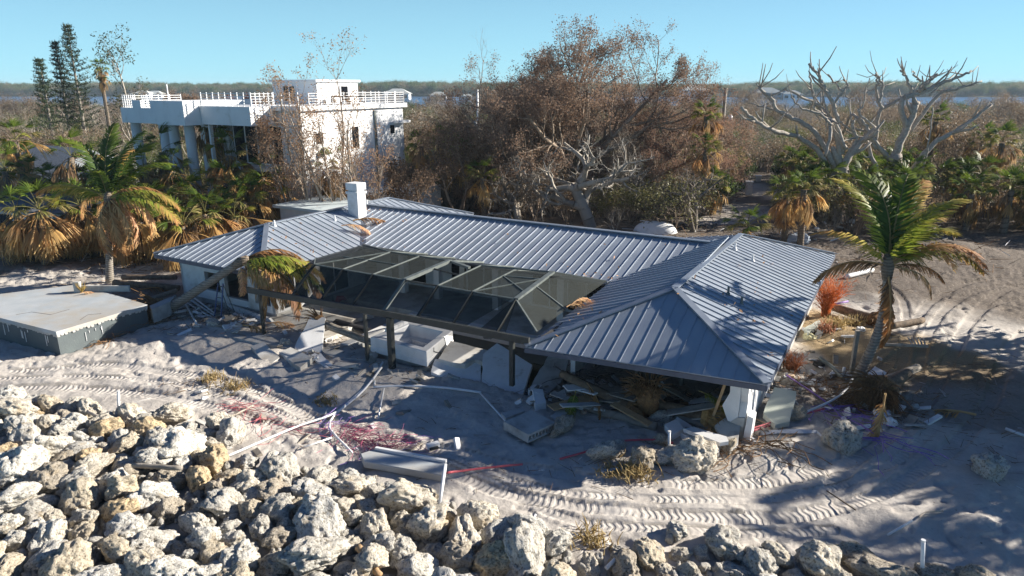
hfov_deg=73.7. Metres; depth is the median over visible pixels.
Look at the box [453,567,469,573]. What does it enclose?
boulder
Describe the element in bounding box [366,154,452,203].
withered tree
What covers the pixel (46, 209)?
cabbage palm
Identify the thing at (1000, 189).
withered tree
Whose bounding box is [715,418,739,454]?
broken block
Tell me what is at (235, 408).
red netting
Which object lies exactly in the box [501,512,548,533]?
boulder
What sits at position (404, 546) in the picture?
boulder
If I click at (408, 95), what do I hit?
house
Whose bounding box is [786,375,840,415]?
cord
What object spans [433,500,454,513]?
boulder
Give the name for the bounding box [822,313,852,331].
grass tuft
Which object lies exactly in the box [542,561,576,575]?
boulder
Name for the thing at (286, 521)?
boulder
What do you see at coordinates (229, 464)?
boulder
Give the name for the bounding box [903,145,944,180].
withered tree
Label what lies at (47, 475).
boulder
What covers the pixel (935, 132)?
cabbage palm
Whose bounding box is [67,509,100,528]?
boulder
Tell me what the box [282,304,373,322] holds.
deck slab
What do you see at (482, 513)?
boulder
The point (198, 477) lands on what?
boulder
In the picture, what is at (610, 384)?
wreckage chips
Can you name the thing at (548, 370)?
deck slab
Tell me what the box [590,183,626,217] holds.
shrub
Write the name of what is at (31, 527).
boulder
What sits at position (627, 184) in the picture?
bare tree
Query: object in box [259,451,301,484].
boulder
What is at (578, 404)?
loose board
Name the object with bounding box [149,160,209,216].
cabbage palm
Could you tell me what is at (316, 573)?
boulder
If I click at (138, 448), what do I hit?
boulder
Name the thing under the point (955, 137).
withered tree
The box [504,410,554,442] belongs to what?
hollow core slab
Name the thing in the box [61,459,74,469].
boulder
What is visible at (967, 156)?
withered tree
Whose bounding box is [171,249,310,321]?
coconut palm
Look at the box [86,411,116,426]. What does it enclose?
boulder
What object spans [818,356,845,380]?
metal channel
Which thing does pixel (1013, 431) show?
white pipe
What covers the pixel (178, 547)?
boulder
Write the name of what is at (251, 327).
fallen frond
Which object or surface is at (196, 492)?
boulder
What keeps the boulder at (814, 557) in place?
on the sand ground
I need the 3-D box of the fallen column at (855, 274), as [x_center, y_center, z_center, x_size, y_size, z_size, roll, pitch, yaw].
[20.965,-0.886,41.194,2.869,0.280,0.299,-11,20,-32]
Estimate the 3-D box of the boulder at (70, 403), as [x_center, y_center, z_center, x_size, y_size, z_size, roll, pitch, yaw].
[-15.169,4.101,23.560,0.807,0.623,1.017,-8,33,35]
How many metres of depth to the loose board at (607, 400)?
23.68 m
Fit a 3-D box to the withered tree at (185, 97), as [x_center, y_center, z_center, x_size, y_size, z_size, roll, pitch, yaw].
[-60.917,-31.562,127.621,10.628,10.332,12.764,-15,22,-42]
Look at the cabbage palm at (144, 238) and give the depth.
43.38 m
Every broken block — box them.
[501,407,524,420]
[532,388,545,410]
[550,409,566,420]
[664,419,683,439]
[680,432,720,456]
[683,427,728,445]
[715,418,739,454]
[763,387,795,428]
[804,320,820,335]
[868,367,886,374]
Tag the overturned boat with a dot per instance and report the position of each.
(656, 227)
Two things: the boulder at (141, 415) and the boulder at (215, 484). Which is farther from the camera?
the boulder at (141, 415)
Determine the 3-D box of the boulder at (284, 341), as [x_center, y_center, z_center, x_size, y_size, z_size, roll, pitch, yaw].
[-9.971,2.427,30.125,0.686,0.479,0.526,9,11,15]
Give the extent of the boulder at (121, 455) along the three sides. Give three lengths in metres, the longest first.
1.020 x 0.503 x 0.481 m
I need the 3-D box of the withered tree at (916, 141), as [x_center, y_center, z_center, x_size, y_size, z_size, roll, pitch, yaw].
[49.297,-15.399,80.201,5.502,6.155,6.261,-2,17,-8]
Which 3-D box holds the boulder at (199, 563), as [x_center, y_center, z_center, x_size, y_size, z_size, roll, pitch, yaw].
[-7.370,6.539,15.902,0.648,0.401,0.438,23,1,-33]
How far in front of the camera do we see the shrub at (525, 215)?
58.05 m
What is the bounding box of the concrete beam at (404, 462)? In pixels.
[361,446,446,480]
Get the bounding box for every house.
[0,145,136,185]
[0,192,120,227]
[135,90,152,96]
[150,91,166,96]
[153,181,836,441]
[383,89,411,99]
[679,85,706,100]
[749,87,783,99]
[782,90,802,99]
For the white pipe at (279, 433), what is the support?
on the sand ground
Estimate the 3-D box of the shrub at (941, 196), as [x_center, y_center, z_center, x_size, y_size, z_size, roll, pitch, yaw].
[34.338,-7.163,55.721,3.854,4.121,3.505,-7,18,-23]
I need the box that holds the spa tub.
[370,321,452,368]
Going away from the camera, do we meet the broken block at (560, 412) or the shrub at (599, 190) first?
the broken block at (560, 412)
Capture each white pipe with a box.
[228,361,383,456]
[301,437,331,448]
[328,367,382,453]
[373,385,480,392]
[377,388,384,418]
[438,464,446,503]
[479,392,504,420]
[604,558,615,569]
[887,520,912,535]
[1005,427,1023,436]
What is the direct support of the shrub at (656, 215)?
on the sand ground
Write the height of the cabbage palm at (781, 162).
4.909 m
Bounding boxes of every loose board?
[548,395,592,410]
[550,391,592,409]
[560,402,600,407]
[562,384,597,394]
[563,382,593,390]
[576,384,607,393]
[594,398,619,402]
[609,393,636,401]
[610,402,651,425]
[653,381,697,404]
[667,402,716,415]
[689,395,727,403]
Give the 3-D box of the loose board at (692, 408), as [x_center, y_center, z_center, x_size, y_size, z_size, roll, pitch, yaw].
[6.051,4.056,22.931,1.599,0.473,0.409,3,17,9]
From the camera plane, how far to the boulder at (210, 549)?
16.03 m
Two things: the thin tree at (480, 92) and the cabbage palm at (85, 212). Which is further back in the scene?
the thin tree at (480, 92)
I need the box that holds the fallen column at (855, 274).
[844,268,873,278]
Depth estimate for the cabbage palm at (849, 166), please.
59.39 m
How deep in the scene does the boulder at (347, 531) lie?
16.86 m
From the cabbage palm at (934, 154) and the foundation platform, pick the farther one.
the cabbage palm at (934, 154)
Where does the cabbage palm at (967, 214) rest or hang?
on the sand ground
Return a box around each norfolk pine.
[30,57,71,139]
[48,39,81,140]
[56,23,108,137]
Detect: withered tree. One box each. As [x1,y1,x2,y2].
[0,111,31,144]
[0,123,28,151]
[0,131,46,160]
[24,130,68,147]
[28,127,83,145]
[49,121,105,151]
[116,123,143,143]
[155,91,205,135]
[225,92,267,103]
[245,109,307,208]
[256,52,325,201]
[257,26,376,200]
[297,80,370,201]
[334,122,399,199]
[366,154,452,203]
[403,99,435,161]
[411,121,514,210]
[420,74,652,200]
[428,13,723,217]
[504,128,571,214]
[511,163,572,215]
[591,58,764,199]
[729,131,782,184]
[765,135,800,162]
[775,155,817,177]
[784,116,861,172]
[804,120,852,151]
[854,136,888,162]
[859,128,906,154]
[887,125,961,153]
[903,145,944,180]
[905,151,956,179]
[906,130,956,157]
[910,129,958,157]
[915,105,995,186]
[922,125,977,159]
[936,138,1009,179]
[945,107,1013,157]
[951,140,1022,164]
[952,124,1008,187]
[960,162,1023,216]
[972,130,1023,144]
[973,113,1023,148]
[1011,156,1023,168]
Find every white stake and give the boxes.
[117,390,119,406]
[668,430,670,444]
[920,538,925,567]
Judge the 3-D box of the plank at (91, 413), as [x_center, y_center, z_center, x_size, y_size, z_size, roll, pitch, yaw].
[-14.054,4.207,22.857,1.002,0.170,0.144,10,19,31]
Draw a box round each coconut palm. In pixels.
[32,122,181,283]
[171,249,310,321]
[808,169,988,376]
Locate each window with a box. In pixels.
[212,125,225,161]
[232,125,285,165]
[254,171,287,201]
[282,85,295,100]
[314,132,324,145]
[340,85,348,101]
[350,125,360,149]
[389,124,395,134]
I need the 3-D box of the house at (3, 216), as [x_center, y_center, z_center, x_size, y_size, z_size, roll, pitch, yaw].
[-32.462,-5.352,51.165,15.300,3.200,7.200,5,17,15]
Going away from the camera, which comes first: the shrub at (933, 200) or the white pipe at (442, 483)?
the white pipe at (442, 483)
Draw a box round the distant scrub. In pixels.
[0,81,1023,187]
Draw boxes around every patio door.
[0,212,13,226]
[24,214,54,227]
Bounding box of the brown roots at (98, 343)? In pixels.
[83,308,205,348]
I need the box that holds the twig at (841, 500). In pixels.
[826,490,855,510]
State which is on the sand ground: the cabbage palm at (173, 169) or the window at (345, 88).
the cabbage palm at (173, 169)
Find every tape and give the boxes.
[446,463,522,473]
[559,439,673,459]
[743,408,824,434]
[807,378,851,412]
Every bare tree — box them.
[0,116,48,140]
[47,121,83,138]
[112,132,156,154]
[180,130,202,169]
[470,154,563,209]
[604,163,648,210]
[607,128,679,211]
[607,153,632,197]
[717,130,764,156]
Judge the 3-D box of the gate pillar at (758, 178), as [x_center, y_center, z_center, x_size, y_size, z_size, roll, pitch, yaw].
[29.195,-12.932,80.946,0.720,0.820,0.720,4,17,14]
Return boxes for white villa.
[120,80,440,205]
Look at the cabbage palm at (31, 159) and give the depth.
53.28 m
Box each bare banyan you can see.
[736,46,884,221]
[842,52,992,188]
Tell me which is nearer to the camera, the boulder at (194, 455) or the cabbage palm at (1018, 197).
the boulder at (194, 455)
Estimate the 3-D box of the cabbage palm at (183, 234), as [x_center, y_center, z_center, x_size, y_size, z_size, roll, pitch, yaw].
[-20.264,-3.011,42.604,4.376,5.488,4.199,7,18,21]
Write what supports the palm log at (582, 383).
on the sand ground
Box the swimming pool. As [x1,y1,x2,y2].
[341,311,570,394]
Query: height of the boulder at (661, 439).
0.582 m
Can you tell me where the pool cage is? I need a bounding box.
[246,244,607,386]
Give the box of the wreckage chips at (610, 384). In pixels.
[167,221,936,432]
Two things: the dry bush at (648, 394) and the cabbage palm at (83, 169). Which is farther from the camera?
the cabbage palm at (83, 169)
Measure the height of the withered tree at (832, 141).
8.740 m
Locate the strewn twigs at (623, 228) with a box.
[81,220,1023,489]
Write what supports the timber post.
on the sand ground
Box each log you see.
[112,279,180,290]
[121,274,177,279]
[151,289,177,298]
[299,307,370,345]
[559,370,646,418]
[659,399,725,432]
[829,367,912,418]
[831,304,894,328]
[891,317,925,329]
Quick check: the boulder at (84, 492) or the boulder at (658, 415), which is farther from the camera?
the boulder at (658, 415)
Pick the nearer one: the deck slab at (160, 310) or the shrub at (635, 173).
the deck slab at (160, 310)
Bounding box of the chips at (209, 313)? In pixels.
[159,302,268,324]
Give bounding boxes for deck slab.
[149,295,175,322]
[230,322,300,348]
[238,314,352,341]
[251,342,279,362]
[279,347,311,370]
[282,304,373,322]
[295,315,325,354]
[313,353,332,367]
[322,343,371,361]
[331,362,365,373]
[431,359,480,381]
[438,341,486,368]
[482,343,531,394]
[530,352,569,396]
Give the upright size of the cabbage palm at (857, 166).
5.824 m
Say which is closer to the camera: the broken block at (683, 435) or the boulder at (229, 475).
the boulder at (229, 475)
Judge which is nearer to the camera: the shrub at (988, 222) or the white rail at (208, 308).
the white rail at (208, 308)
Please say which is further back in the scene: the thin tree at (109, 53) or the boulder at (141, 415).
the thin tree at (109, 53)
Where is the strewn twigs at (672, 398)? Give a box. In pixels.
[24,214,1023,499]
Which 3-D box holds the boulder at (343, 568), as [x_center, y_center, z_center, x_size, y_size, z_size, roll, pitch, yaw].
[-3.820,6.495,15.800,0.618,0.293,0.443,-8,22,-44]
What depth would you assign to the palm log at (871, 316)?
33.33 m
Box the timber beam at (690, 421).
[673,415,707,428]
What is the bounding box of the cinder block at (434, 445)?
[426,441,439,450]
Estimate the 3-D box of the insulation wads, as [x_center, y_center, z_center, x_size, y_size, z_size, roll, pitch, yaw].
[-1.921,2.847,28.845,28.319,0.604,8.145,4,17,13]
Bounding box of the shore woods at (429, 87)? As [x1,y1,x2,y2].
[0,79,1023,95]
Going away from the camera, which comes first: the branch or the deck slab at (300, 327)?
the branch
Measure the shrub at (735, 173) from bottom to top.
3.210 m
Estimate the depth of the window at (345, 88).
57.58 m
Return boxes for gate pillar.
[745,181,753,194]
[755,175,761,181]
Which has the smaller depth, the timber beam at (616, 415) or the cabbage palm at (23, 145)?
the timber beam at (616, 415)
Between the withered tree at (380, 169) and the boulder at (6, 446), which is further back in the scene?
the withered tree at (380, 169)
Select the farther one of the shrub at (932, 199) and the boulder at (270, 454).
the shrub at (932, 199)
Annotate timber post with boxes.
[849,330,859,372]
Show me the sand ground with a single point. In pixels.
(792, 508)
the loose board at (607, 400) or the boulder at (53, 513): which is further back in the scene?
the loose board at (607, 400)
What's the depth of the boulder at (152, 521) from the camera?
17.52 m
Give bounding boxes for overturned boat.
[633,220,676,234]
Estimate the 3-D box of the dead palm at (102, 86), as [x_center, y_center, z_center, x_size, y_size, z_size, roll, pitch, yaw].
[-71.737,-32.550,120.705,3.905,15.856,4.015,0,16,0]
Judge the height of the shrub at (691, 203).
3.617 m
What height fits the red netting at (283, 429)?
0.346 m
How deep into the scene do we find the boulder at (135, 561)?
15.51 m
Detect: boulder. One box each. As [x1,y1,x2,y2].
[0,384,27,398]
[0,397,39,419]
[0,423,5,431]
[0,436,7,444]
[0,442,19,451]
[0,443,52,489]
[0,481,42,514]
[0,513,24,538]
[0,540,6,557]
[0,552,28,575]
[1,529,32,551]
[3,415,36,436]
[8,422,43,444]
[12,499,54,527]
[14,548,28,555]
[19,517,45,536]
[20,440,34,445]
[23,539,67,571]
[24,394,40,408]
[27,461,70,493]
[27,518,68,557]
[28,413,43,418]
[29,494,60,506]
[34,435,74,457]
[35,414,60,432]
[37,394,63,413]
[38,537,96,575]
[44,508,66,520]
[47,423,72,435]
[52,450,74,461]
[53,409,77,420]
[54,466,92,495]
[56,395,84,411]
[58,476,101,516]
[59,412,88,430]
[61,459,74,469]
[64,440,98,456]
[67,431,88,440]
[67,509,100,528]
[67,521,98,540]
[70,452,115,476]
[71,507,84,515]
[74,563,127,575]
[75,447,102,461]
[77,398,101,418]
[78,428,87,433]
[83,534,101,540]
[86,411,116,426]
[86,436,104,443]
[87,536,104,554]
[88,417,124,441]
[93,554,100,563]
[95,442,109,452]
[97,534,130,563]
[98,467,129,498]
[98,497,140,522]
[104,474,138,500]
[104,510,146,540]
[107,428,127,448]
[108,430,143,456]
[111,453,130,466]
[111,456,136,470]
[114,402,146,427]
[123,463,141,478]
[123,546,164,575]
[126,411,153,426]
[126,416,166,437]
[126,480,179,513]
[129,528,180,554]
[132,446,147,462]
[135,447,173,469]
[142,554,198,575]
[143,425,169,446]
[147,517,156,526]
[147,526,165,529]
[150,469,185,490]
[151,426,207,457]
[151,496,185,524]
[153,402,194,421]
[170,540,185,554]
[172,454,192,472]
[177,421,199,429]
[178,510,210,535]
[178,548,200,560]
[182,497,193,505]
[185,465,212,492]
[185,526,221,550]
[185,560,222,575]
[190,450,202,465]
[191,497,203,505]
[191,501,209,513]
[192,490,204,496]
[192,559,201,565]
[193,428,216,437]
[198,443,229,476]
[199,539,228,564]
[200,487,244,518]
[204,411,233,429]
[204,477,227,495]
[205,435,222,445]
[206,318,219,326]
[212,468,241,484]
[212,560,257,575]
[215,416,245,449]
[219,529,245,546]
[219,538,259,572]
[220,519,245,533]
[221,460,234,471]
[221,513,239,523]
[229,469,267,494]
[234,453,259,469]
[238,498,261,527]
[243,486,263,502]
[248,513,272,545]
[251,541,260,552]
[255,550,290,575]
[256,478,292,500]
[258,450,278,468]
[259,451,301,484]
[259,492,294,526]
[261,525,296,548]
[276,516,294,526]
[276,536,354,575]
[279,338,292,344]
[290,477,334,497]
[291,497,301,514]
[292,491,346,539]
[306,464,338,484]
[309,571,329,575]
[328,475,372,497]
[331,493,342,500]
[333,560,353,575]
[335,497,357,515]
[338,468,359,476]
[340,526,354,536]
[342,509,362,527]
[344,569,357,575]
[346,535,362,553]
[351,494,363,504]
[352,543,389,575]
[357,499,378,518]
[359,483,384,502]
[360,507,389,540]
[362,530,395,553]
[364,475,376,482]
[375,482,384,486]
[376,477,438,514]
[378,503,389,512]
[382,481,392,487]
[388,536,416,570]
[391,510,411,528]
[392,527,410,535]
[394,532,412,540]
[395,551,439,575]
[405,504,449,542]
[416,541,425,550]
[419,542,442,557]
[431,566,472,575]
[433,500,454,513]
[436,540,474,569]
[442,532,448,541]
[445,512,457,532]
[448,513,481,551]
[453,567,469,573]
[456,500,499,531]
[471,540,511,575]
[480,519,511,544]
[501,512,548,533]
[503,519,545,575]
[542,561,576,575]
[543,528,572,556]
[545,559,557,567]
[550,414,575,437]
[578,552,600,575]
[586,440,619,460]
[607,548,642,575]
[608,543,621,551]
[613,439,625,456]
[629,445,656,471]
[631,537,665,571]
[647,410,673,426]
[651,433,667,446]
[654,444,675,464]
[654,562,673,575]
[666,520,687,541]
[668,547,693,561]
[670,435,717,474]
[675,561,700,575]
[693,544,709,560]
[703,524,743,561]
[711,561,752,575]
[720,437,736,454]
[740,545,779,575]
[756,573,776,575]
[761,540,794,569]
[781,568,804,575]
[790,405,807,421]
[794,539,841,575]
[821,419,862,455]
[834,567,851,575]
[836,540,874,565]
[843,552,919,575]
[913,562,956,575]
[953,563,995,575]
[970,451,1009,482]
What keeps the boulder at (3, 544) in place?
on the sand ground
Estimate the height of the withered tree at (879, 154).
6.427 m
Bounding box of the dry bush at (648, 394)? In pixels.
[620,371,670,416]
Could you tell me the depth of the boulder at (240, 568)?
15.11 m
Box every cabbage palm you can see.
[0,117,55,180]
[0,142,25,159]
[0,145,46,196]
[0,152,51,192]
[0,167,39,188]
[0,177,82,265]
[0,184,44,265]
[3,140,41,154]
[22,162,78,193]
[35,175,60,191]
[36,192,99,259]
[43,125,100,199]
[43,177,116,259]
[56,162,93,181]
[56,194,102,253]
[82,172,131,189]
[87,182,163,266]
[90,138,134,194]
[94,161,157,217]
[98,164,142,190]
[112,187,176,265]
[124,141,166,194]
[129,179,187,243]
[139,121,194,180]
[143,184,188,243]
[144,144,205,203]
[146,195,217,272]
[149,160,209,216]
[165,171,212,228]
[172,184,242,243]
[186,187,248,225]
[194,99,233,188]
[194,159,255,218]
[203,127,257,194]
[208,186,271,232]
[215,171,276,231]
[235,150,289,215]
[247,166,297,223]
[313,147,353,197]
[402,128,440,179]
[433,123,461,207]
[435,150,461,207]
[447,133,484,210]
[452,156,479,208]
[464,157,503,215]
[685,132,725,215]
[688,95,724,184]
[695,165,730,214]
[717,143,746,191]
[717,204,771,238]
[763,174,814,243]
[773,144,812,186]
[774,151,811,188]
[775,166,828,247]
[785,151,826,190]
[786,147,819,169]
[789,161,832,220]
[790,156,821,186]
[803,157,850,222]
[820,161,859,184]
[837,159,892,234]
[849,151,890,197]
[849,153,879,172]
[865,158,909,187]
[868,172,902,227]
[877,146,913,166]
[883,160,933,203]
[889,153,940,219]
[890,144,918,157]
[907,161,930,172]
[912,147,945,165]
[917,100,953,177]
[922,157,964,200]
[945,155,988,196]
[945,172,998,230]
[946,162,992,224]
[957,151,1006,222]
[962,121,1002,166]
[966,161,1007,211]
[976,119,1023,214]
[981,165,1023,233]
[1002,166,1023,225]
[1006,178,1023,231]
[1014,176,1023,225]
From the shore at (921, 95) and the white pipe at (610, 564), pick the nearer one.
the white pipe at (610, 564)
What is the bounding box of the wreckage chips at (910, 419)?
[161,209,1023,456]
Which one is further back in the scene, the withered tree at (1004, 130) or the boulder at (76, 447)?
the withered tree at (1004, 130)
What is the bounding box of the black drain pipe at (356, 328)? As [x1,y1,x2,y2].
[333,319,371,333]
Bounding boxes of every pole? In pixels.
[233,404,253,415]
[474,90,478,121]
[716,88,732,192]
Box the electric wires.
[542,362,720,419]
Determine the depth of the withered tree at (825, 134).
75.56 m
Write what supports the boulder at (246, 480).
on the sand ground
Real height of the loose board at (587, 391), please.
0.244 m
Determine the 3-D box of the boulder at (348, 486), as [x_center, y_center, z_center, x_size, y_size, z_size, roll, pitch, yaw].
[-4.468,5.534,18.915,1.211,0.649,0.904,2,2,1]
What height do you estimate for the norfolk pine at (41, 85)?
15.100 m
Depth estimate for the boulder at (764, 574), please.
15.33 m
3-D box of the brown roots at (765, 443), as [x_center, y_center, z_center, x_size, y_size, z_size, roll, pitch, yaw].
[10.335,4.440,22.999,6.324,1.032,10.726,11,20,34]
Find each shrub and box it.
[158,190,199,226]
[469,175,514,215]
[487,179,519,218]
[508,174,558,221]
[508,176,540,219]
[535,180,568,216]
[545,198,574,224]
[556,167,607,213]
[560,166,599,212]
[561,198,576,222]
[562,190,573,218]
[576,194,607,217]
[589,179,608,216]
[589,188,635,223]
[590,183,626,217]
[600,206,627,229]
[602,183,642,218]
[604,181,657,224]
[613,177,657,201]
[618,183,656,220]
[623,158,650,186]
[630,171,720,230]
[638,166,669,205]
[641,201,674,222]
[646,171,667,214]
[646,181,686,222]
[650,161,688,207]
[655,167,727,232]
[658,176,723,217]
[660,178,712,220]
[727,163,751,181]
[764,173,801,197]
[767,199,780,210]
[781,348,810,373]
[791,188,836,223]
[813,171,877,231]
[813,203,848,235]
[813,271,857,316]
[815,318,839,334]
[829,190,847,219]
[830,177,859,219]
[845,191,883,235]
[891,173,939,225]
[905,185,949,219]
[917,160,962,197]
[917,178,950,215]
[923,182,953,227]
[933,183,1015,211]
[945,191,979,221]
[963,181,1021,228]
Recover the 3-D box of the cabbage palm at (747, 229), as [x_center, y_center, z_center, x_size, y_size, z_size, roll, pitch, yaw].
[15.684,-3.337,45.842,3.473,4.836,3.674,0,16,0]
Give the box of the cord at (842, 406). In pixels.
[825,403,858,408]
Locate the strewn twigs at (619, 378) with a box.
[17,214,1023,490]
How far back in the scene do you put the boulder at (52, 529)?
16.45 m
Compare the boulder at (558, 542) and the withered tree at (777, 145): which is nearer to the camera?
the boulder at (558, 542)
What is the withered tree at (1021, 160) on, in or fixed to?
on the sand ground
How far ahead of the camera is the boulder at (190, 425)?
21.94 m
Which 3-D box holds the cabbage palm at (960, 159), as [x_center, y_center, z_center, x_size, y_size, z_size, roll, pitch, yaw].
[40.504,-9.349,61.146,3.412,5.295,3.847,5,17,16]
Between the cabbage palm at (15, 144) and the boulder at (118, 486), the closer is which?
the boulder at (118, 486)
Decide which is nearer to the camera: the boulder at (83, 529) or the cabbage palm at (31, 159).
the boulder at (83, 529)
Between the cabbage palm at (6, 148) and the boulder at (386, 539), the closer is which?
the boulder at (386, 539)
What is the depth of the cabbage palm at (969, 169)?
55.20 m
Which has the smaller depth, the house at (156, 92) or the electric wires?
the electric wires
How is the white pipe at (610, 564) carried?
on the boulder at (626, 563)
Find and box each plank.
[87,409,97,416]
[131,463,182,470]
[355,544,382,575]
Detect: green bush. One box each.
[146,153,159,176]
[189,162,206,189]
[707,169,744,199]
[797,168,827,188]
[928,165,988,195]
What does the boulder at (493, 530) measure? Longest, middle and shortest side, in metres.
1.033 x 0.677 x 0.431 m
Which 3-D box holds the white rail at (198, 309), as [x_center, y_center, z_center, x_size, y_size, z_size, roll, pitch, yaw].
[-15.951,1.043,34.527,4.043,0.138,0.088,16,23,42]
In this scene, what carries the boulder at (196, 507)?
on the sand ground
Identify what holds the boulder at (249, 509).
on the sand ground
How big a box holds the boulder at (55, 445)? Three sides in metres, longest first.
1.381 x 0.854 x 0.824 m
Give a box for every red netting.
[215,390,282,419]
[240,411,337,444]
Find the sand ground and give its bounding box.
[0,116,1023,575]
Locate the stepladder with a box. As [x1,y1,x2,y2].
[214,283,234,317]
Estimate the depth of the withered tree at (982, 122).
72.42 m
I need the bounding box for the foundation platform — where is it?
[0,285,148,355]
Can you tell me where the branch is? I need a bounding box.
[918,510,943,517]
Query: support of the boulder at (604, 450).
on the sand ground
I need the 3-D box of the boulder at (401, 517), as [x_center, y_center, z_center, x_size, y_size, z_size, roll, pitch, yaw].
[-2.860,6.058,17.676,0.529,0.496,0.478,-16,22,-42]
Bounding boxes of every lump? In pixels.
[787,232,810,243]
[803,333,817,339]
[812,360,824,366]
[856,326,865,331]
[883,417,897,426]
[886,364,921,375]
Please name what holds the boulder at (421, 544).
on the sand ground
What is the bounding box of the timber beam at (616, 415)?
[583,406,657,430]
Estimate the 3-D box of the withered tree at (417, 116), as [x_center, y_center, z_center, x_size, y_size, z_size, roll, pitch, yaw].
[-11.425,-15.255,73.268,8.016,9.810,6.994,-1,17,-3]
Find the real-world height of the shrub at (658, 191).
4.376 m
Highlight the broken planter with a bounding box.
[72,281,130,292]
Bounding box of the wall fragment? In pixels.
[717,410,756,442]
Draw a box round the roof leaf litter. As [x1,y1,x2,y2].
[260,206,793,355]
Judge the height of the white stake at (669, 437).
0.919 m
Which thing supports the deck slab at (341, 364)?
on the sand ground
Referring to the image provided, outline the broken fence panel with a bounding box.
[885,337,928,347]
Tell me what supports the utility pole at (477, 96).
on the sand ground
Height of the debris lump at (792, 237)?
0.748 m
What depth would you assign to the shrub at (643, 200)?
51.56 m
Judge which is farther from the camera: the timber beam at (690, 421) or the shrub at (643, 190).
the shrub at (643, 190)
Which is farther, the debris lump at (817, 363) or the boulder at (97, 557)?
the debris lump at (817, 363)
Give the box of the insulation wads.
[189,314,814,414]
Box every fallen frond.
[139,287,167,292]
[242,325,266,332]
[266,320,295,328]
[341,224,370,234]
[353,218,384,224]
[565,391,578,417]
[566,302,584,307]
[573,298,592,304]
[587,383,600,419]
[699,390,724,414]
[868,393,887,436]
[933,409,976,417]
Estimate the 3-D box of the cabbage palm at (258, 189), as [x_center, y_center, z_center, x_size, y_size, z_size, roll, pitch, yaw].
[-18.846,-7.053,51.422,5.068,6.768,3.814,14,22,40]
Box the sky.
[0,0,1023,84]
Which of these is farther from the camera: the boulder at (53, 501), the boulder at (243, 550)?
the boulder at (53, 501)
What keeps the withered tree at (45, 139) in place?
on the sand ground
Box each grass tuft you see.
[196,368,225,386]
[206,375,255,394]
[309,391,337,406]
[561,513,622,555]
[593,456,631,478]
[607,457,663,484]
[613,446,654,478]
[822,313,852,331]
[842,312,867,326]
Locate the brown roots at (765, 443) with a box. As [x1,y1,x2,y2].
[704,371,937,471]
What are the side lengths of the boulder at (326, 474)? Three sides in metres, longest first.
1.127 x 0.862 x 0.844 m
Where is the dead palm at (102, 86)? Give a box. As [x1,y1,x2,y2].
[87,59,110,128]
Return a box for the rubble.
[0,393,744,575]
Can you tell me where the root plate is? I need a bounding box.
[131,288,162,323]
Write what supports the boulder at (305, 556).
on the sand ground
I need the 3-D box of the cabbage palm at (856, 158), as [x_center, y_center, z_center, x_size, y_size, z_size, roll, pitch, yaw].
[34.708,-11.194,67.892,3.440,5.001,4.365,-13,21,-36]
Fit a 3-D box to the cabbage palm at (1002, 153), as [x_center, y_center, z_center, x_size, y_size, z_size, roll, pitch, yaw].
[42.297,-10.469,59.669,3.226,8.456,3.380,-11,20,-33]
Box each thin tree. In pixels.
[86,22,150,145]
[454,30,492,196]
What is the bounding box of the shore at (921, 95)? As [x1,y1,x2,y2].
[0,93,1023,96]
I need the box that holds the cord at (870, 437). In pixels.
[862,437,879,438]
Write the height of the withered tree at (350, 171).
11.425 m
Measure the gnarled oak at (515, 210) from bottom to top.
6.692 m
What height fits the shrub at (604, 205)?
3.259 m
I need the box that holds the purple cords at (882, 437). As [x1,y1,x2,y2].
[808,404,948,475]
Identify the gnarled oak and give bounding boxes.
[473,149,548,219]
[508,132,654,227]
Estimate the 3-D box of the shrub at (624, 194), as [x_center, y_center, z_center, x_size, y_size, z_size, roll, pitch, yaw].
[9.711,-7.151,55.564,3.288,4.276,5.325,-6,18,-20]
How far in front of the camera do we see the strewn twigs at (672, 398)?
26.63 m
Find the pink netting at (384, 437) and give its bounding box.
[298,413,427,463]
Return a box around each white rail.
[185,304,197,323]
[186,302,211,316]
[190,300,215,316]
[194,298,213,312]
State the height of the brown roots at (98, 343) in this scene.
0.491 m
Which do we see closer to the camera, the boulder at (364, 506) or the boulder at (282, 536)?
the boulder at (282, 536)
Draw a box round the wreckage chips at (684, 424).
[125,221,1015,473]
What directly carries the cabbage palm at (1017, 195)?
on the sand ground
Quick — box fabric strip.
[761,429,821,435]
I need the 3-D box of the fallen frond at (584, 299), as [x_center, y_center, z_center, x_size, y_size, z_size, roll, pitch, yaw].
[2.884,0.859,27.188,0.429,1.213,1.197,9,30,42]
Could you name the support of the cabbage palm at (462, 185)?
on the sand ground
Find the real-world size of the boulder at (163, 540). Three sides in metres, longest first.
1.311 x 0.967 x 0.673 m
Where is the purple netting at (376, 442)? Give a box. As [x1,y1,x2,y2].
[317,401,440,464]
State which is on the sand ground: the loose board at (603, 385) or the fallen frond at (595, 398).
the fallen frond at (595, 398)
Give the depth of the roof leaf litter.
30.61 m
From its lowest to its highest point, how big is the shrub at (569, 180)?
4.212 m
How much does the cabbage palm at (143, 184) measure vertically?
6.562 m
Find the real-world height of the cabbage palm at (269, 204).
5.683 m
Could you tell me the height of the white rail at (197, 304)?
0.181 m
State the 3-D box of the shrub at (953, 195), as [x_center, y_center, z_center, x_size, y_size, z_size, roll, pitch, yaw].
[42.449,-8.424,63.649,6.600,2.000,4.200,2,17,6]
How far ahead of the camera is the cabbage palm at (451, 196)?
63.14 m
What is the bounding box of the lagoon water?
[0,96,1023,114]

